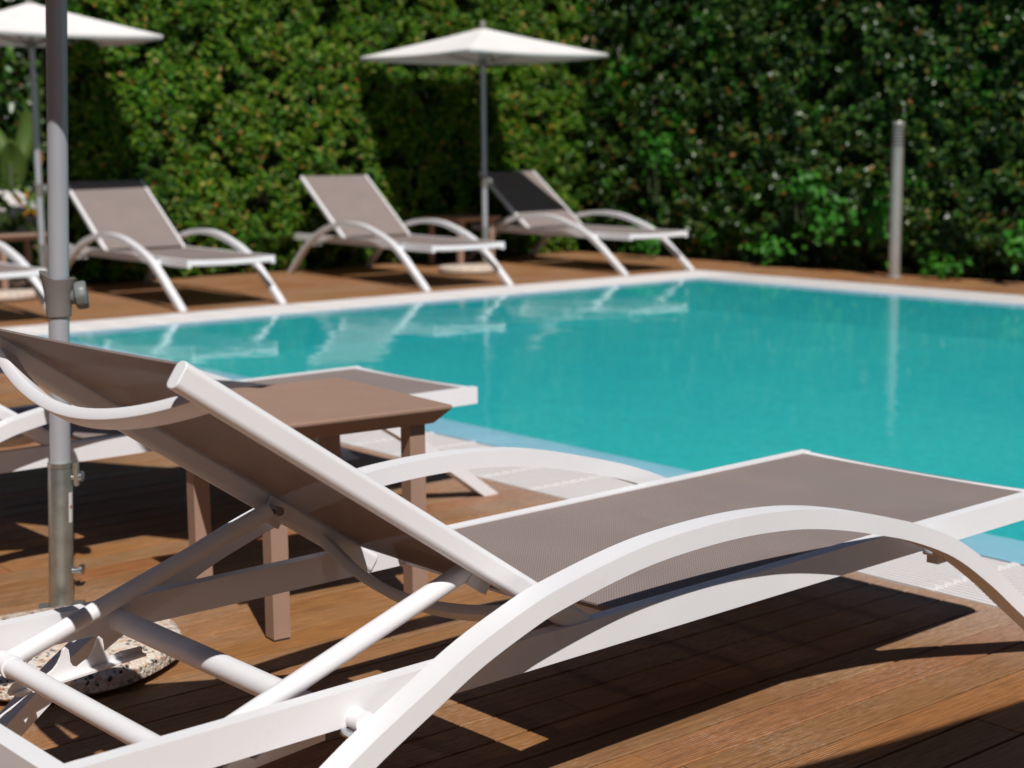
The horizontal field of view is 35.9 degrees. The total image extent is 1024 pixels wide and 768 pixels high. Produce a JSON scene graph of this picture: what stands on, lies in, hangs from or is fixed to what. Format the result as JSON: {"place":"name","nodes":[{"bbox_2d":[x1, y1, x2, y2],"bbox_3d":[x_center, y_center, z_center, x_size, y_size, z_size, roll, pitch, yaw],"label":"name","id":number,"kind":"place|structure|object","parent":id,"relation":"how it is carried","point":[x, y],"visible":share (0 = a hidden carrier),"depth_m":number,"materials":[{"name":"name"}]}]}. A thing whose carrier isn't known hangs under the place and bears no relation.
{"place":"outdoors","nodes":[
{"label":"outdoors","id":0,"kind":"place"},
{"bbox_2d":[0,277,39,289],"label":"ground","id":1,"kind":"structure","parent":0,"point":[13,283],"depth_m":16.02,"materials":[{"name":"brown wood"}]},
{"bbox_2d":[0,177,37,263],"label":"flowering shrub","id":2,"kind":"object","parent":1,"relation":"on","point":[10,221],"visible":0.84,"depth_m":14.02,"materials":[{"name":"white plant"}]},
{"bbox_2d":[0,0,46,262],"bbox_3d":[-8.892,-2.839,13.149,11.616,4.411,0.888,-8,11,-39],"label":"hedge","id":3,"kind":"object","parent":1,"relation":"on","point":[21,88],"visible":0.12,"depth_m":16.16,"materials":[{"name":"green plant"}]},
{"bbox_2d":[0,83,46,263],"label":"banana plant","id":4,"kind":"object","parent":1,"relation":"on","point":[15,156],"visible":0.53,"depth_m":14.46,"materials":[{"name":"green plant"}]},
{"bbox_2d":[2,152,47,267],"bbox_3d":[-4.361,-1.575,14.482,0.595,1.141,0.420,-8,11,-39],"label":"bird of paradise plant","id":5,"kind":"object","parent":1,"relation":"on","point":[35,259],"visible":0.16,"depth_m":14.40,"materials":[{"name":"green plant"}]},
{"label":"deck base","id":6,"kind":"structure","parent":1,"relation":"on","visible":0},
{"bbox_2d":[0,256,692,327],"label":"deck","id":7,"kind":"structure","parent":6,"relation":"on","point":[120,299],"depth_m":13.12,"materials":[{"name":"orange wood"}]},
{"bbox_2d":[0,241,45,311],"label":"sun lounger","id":8,"kind":"object","parent":7,"relation":"on","point":[21,268],"visible":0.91,"depth_m":10.76,"materials":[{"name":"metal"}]},
{"bbox_2d":[0,231,47,289],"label":"side table","id":9,"kind":"object","parent":7,"relation":"on","point":[26,237],"visible":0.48,"depth_m":12.68,"materials":[{"name":"brown wood"}]},
{"bbox_2d":[0,0,162,300],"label":"parasol","id":10,"kind":"object","parent":7,"relation":"on","point":[23,25],"visible":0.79,"depth_m":12.19,"materials":[{"name":"fabric"}]},
{"bbox_2d":[69,180,286,310],"bbox_3d":[-2.762,-1.134,12.360,0.854,0.879,2.482,-7,11,-37],"label":"sun lounger","id":11,"kind":"object","parent":7,"relation":"on","point":[126,220],"visible":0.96,"depth_m":12.63,"materials":[{"name":"metal"}]},
{"bbox_2d":[39,0,598,283],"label":"hedge","id":12,"kind":"object","parent":7,"relation":"on","point":[236,119],"visible":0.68,"depth_m":14.50,"materials":[{"name":"green plant"}]},
{"bbox_2d":[288,175,513,290],"bbox_3d":[-1.047,-1.359,13.737,0.854,0.879,2.482,-7,11,-34],"label":"sun lounger","id":13,"kind":"object","parent":7,"relation":"on","point":[357,210],"visible":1,"depth_m":14.04,"materials":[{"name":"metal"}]},
{"bbox_2d":[421,214,500,264],"bbox_3d":[-0.488,-1.384,15.230,0.530,0.466,0.580,-8,12,-41],"label":"side table","id":14,"kind":"object","parent":7,"relation":"on","point":[460,219],"visible":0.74,"depth_m":15.14,"materials":[{"name":"brown wood"}]},
{"bbox_2d":[360,21,607,273],"bbox_3d":[-0.259,-2.197,14.595,1.601,2.262,1.641,-8,11,-39],"label":"parasol","id":15,"kind":"object","parent":7,"relation":"on","point":[482,47],"visible":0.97,"depth_m":14.35,"materials":[{"name":"white fabric"}]},
{"bbox_2d":[466,171,694,274],"bbox_3d":[0.574,-1.577,15.069,0.854,0.879,2.482,-7,11,-37],"label":"sun lounger","id":16,"kind":"object","parent":7,"relation":"on","point":[532,202],"visible":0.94,"depth_m":15.28,"materials":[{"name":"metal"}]},
{"bbox_2d":[1,270,740,335],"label":"overflow grating","id":17,"kind":"object","parent":6,"relation":"on","point":[116,323],"visible":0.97,"depth_m":11.64,"materials":[{"name":"white plastic"}]},
{"bbox_2d":[0,373,1023,767],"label":"deck","id":18,"kind":"structure","parent":6,"relation":"on","point":[854,671],"depth_m":3.55,"materials":[{"name":"orange wood"}]},
{"bbox_2d":[0,0,181,701],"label":"parasol","id":19,"kind":"object","parent":18,"relation":"on","point":[63,291],"visible":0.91,"depth_m":3.85,"materials":[{"name":"grey metal"}]},
{"bbox_2d":[0,366,498,495],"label":"sun lounger","id":20,"kind":"object","parent":18,"relation":"on","point":[23,425],"visible":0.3,"depth_m":4.60,"materials":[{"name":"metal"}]},
{"bbox_2d":[186,378,451,641],"bbox_3d":[-0.528,0.303,4.023,0.530,0.530,0.580,-7,11,-35],"label":"side table","id":21,"kind":"object","parent":18,"relation":"on","point":[327,413],"visible":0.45,"depth_m":3.92,"materials":[{"name":"brown wood"}]},
{"bbox_2d":[0,328,1023,767],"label":"sun lounger","id":22,"kind":"object","parent":18,"relation":"on","point":[648,552],"visible":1,"depth_m":2.80,"materials":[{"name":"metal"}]},
{"bbox_2d":[340,430,1023,608],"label":"overflow grating","id":23,"kind":"object","parent":6,"relation":"on","point":[916,570],"visible":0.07,"depth_m":5.38,"materials":[{"name":"white plastic"}]},
{"bbox_2d":[508,250,1023,295],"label":"deck","id":24,"kind":"structure","parent":6,"relation":"on","point":[988,285],"depth_m":14.08,"materials":[{"name":"orange wood"}]},
{"bbox_2d":[618,224,659,254],"bbox_3d":[1.293,-1.449,15.794,0.323,0.313,0.566,-8,11,-39],"label":"ivy plant","id":25,"kind":"object","parent":24,"relation":"on","point":[647,245],"visible":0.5,"depth_m":15.73,"materials":[{"name":"green plant"}]},
{"bbox_2d":[568,0,1023,281],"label":"hedge","id":26,"kind":"object","parent":24,"relation":"on","point":[757,100],"visible":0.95,"depth_m":14.34,"materials":[{"name":"green plant"}]},
{"bbox_2d":[635,108,675,202],"bbox_3d":[1.460,-2.265,15.706,0.215,0.936,0.602,-8,11,-39],"label":"ivy plant","id":27,"kind":"object","parent":26,"relation":"attached to","point":[657,151],"visible":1,"depth_m":15.69,"materials":[{"name":"green plant"}]},
{"bbox_2d":[739,233,799,265],"bbox_3d":[2.365,-1.250,14.617,0.283,0.307,0.639,-8,11,-39],"label":"ivy plant","id":28,"kind":"object","parent":26,"relation":"attached to","point":[767,249],"visible":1,"depth_m":14.60,"materials":[{"name":"green plant"}]},
{"bbox_2d":[780,170,830,225],"bbox_3d":[2.672,-1.679,14.253,0.300,0.508,0.529,-6,10,-33],"label":"ivy plant","id":29,"kind":"object","parent":26,"relation":"attached to","point":[802,186],"visible":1,"depth_m":14.18,"materials":[{"name":"green plant"}]},
{"bbox_2d":[792,170,863,260],"bbox_3d":[2.824,-1.493,14.077,0.314,0.834,0.805,-8,11,-39],"label":"ivy plant","id":30,"kind":"object","parent":26,"relation":"attached to","point":[823,226],"visible":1,"depth_m":14.09,"materials":[{"name":"green plant"}]},
{"bbox_2d":[850,188,889,267],"bbox_3d":[3.167,-1.348,13.741,0.285,0.711,0.402,-8,11,-39],"label":"ivy plant","id":31,"kind":"object","parent":26,"relation":"attached to","point":[876,229],"visible":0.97,"depth_m":13.67,"materials":[{"name":"green plant"}]},
{"bbox_2d":[1002,220,1023,272],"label":"ivy plant","id":32,"kind":"object","parent":26,"relation":"attached to","point":[1016,248],"visible":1,"depth_m":12.59,"materials":[{"name":"green plant"}]},
{"bbox_2d":[886,121,904,277],"bbox_3d":[3.246,-1.554,13.350,0.140,1.310,0.140,-8,11,-39],"label":"garden bollard","id":33,"kind":"object","parent":24,"relation":"on","point":[896,192],"visible":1,"depth_m":13.31,"materials":[{"name":"metal"}]},
{"bbox_2d":[916,248,972,279],"bbox_3d":[3.625,-0.986,13.142,0.194,0.269,0.573,-8,11,-39],"label":"ivy plant","id":34,"kind":"object","parent":24,"relation":"on","point":[939,269],"visible":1,"depth_m":13.16,"materials":[{"name":"green plant"}]},
{"bbox_2d":[699,274,1023,304],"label":"overflow grating","id":35,"kind":"object","parent":6,"relation":"on","point":[944,293],"visible":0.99,"depth_m":12.46,"materials":[{"name":"white plastic"}]},
{"bbox_2d":[70,282,1023,565],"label":"pool basin","id":36,"kind":"object","parent":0,"point":[706,378],"visible":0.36,"depth_m":10.06,"materials":[{"name":"teal liquid"}]},
{"bbox_2d":[39,278,1023,564],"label":"pool ledge","id":37,"kind":"object","parent":36,"relation":"on","point":[997,546],"visible":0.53,"depth_m":6.69,"materials":[{"name":"white stone"}]},
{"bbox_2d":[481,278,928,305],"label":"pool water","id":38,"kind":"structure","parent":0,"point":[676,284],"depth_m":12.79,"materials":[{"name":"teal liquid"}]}
]}

